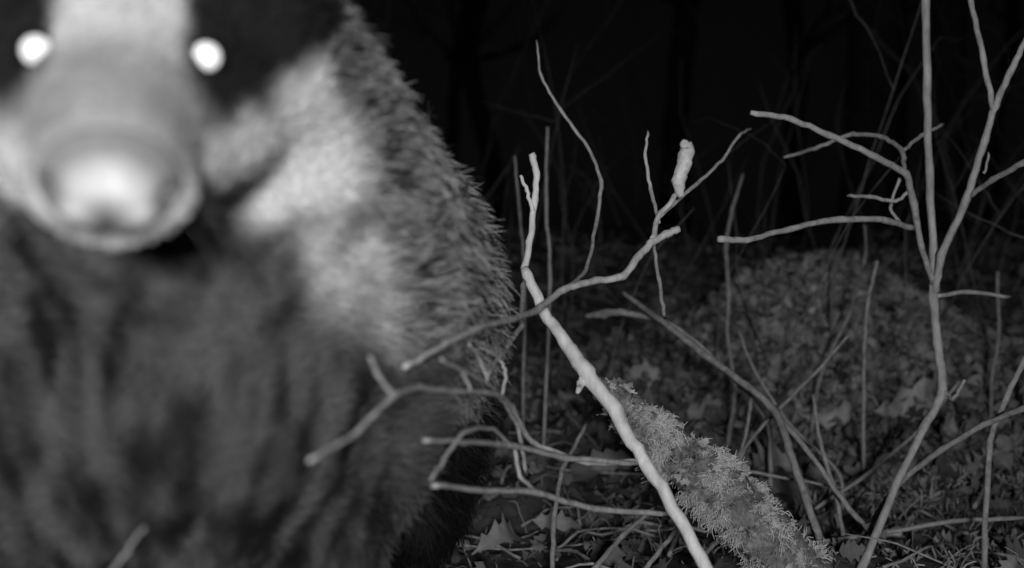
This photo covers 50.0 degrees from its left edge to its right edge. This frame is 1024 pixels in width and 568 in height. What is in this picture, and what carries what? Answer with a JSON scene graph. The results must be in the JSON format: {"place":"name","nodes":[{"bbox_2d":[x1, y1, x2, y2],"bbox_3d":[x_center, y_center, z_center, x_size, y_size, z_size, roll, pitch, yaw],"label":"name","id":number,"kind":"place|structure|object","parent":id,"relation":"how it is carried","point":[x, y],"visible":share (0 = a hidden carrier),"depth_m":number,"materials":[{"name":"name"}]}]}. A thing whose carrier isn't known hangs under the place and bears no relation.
{"place":"outdoors","nodes":[
{"label":"outdoors","id":0,"kind":"place"},
{"bbox_2d":[342,0,1023,242],"label":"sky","id":1,"kind":"structure","parent":0,"point":[649,65],"materials":[{"name":"black"}]},
{"bbox_2d":[443,219,1023,567],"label":"forest ground","id":2,"kind":"structure","parent":0,"point":[535,504],"depth_m":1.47,"materials":[{"name":"grey plant"}]},
{"bbox_2d":[0,0,523,567],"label":"badger","id":3,"kind":"object","parent":2,"relation":"on","point":[240,240],"visible":0.98,"depth_m":0.52,"materials":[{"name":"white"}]},
{"bbox_2d":[307,278,668,515],"bbox_3d":[0.028,0.092,0.690,0.132,0.197,0.529,0,0,10],"label":"twiggy branch","id":4,"kind":"object","parent":2,"relation":"on","point":[539,448],"visible":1,"depth_m":0.73,"materials":[{"name":"grey plant"}]},
{"bbox_2d":[402,40,751,369],"bbox_3d":[0.057,-0.116,0.882,0.239,0.319,0.680,0,0,15],"label":"forked branch","id":5,"kind":"object","parent":4,"relation":"on","point":[653,240],"visible":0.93,"depth_m":0.98,"materials":[{"name":"grey plant"}]},
{"bbox_2d":[671,139,694,197],"bbox_3d":[0.156,-0.105,1.000,0.021,0.054,0.016,0,0,0],"label":"peeled branch tip","id":6,"kind":"object","parent":5,"relation":"attached to","point":[686,152],"visible":1,"depth_m":0.99,"materials":[{"name":"wood"}]},
{"bbox_2d":[113,127,1023,567],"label":"dead stems","id":7,"kind":"object","parent":2,"relation":"on","point":[747,389],"visible":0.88,"depth_m":1.40,"materials":[{"name":"grey wood"}]},
{"bbox_2d":[520,152,712,567],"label":"broken pale branch","id":8,"kind":"object","parent":2,"relation":"on","point":[589,378],"visible":0.98,"depth_m":0.92,"materials":[{"name":"grey wood"}]},
{"bbox_2d":[348,0,1023,244],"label":"woodland thicket","id":9,"kind":"object","parent":2,"relation":"on","point":[937,157],"visible":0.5,"depth_m":5.01,"materials":[{"name":"black plant"}]},
{"bbox_2d":[391,0,1023,244],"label":"distant trees","id":10,"kind":"object","parent":2,"relation":"on","point":[471,15],"visible":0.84,"depth_m":12.49,"materials":[{"name":"black plant"}]},
{"bbox_2d":[592,376,834,567],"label":"mossy fallen branch","id":11,"kind":"object","parent":2,"relation":"on","point":[755,525],"visible":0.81,"depth_m":0.96,"materials":[{"name":"grey plant"}]},
{"bbox_2d":[472,358,958,554],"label":"standing oak leaves","id":12,"kind":"object","parent":2,"relation":"on","point":[502,532],"visible":0.73,"depth_m":1.55,"materials":[{"name":"grey plant"}]},
{"bbox_2d":[428,0,1023,435],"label":"undergrowth shrub","id":13,"kind":"object","parent":2,"relation":"on","point":[848,226],"visible":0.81,"depth_m":2.23,"materials":[{"name":"grey plant"}]},
{"bbox_2d":[445,233,1023,567],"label":"fallen twigs","id":14,"kind":"object","parent":2,"relation":"on","point":[559,548],"visible":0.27,"depth_m":1.35,"materials":[{"name":"grey wood"}]},
{"bbox_2d":[475,235,1023,532],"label":"ground ivy","id":15,"kind":"object","parent":2,"relation":"on","point":[1009,435],"visible":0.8,"depth_m":1.83,"materials":[{"name":"grey plant"}]},
{"bbox_2d":[716,0,1023,567],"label":"hazel sapling","id":16,"kind":"object","parent":2,"relation":"on","point":[933,264],"visible":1,"depth_m":1.15,"materials":[{"name":"grey plant"}]},
{"bbox_2d":[855,355,1023,567],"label":"hazel sucker","id":17,"kind":"object","parent":2,"relation":"on","point":[993,422],"visible":0.93,"depth_m":1.10,"materials":[{"name":"grey plant"}]}
]}

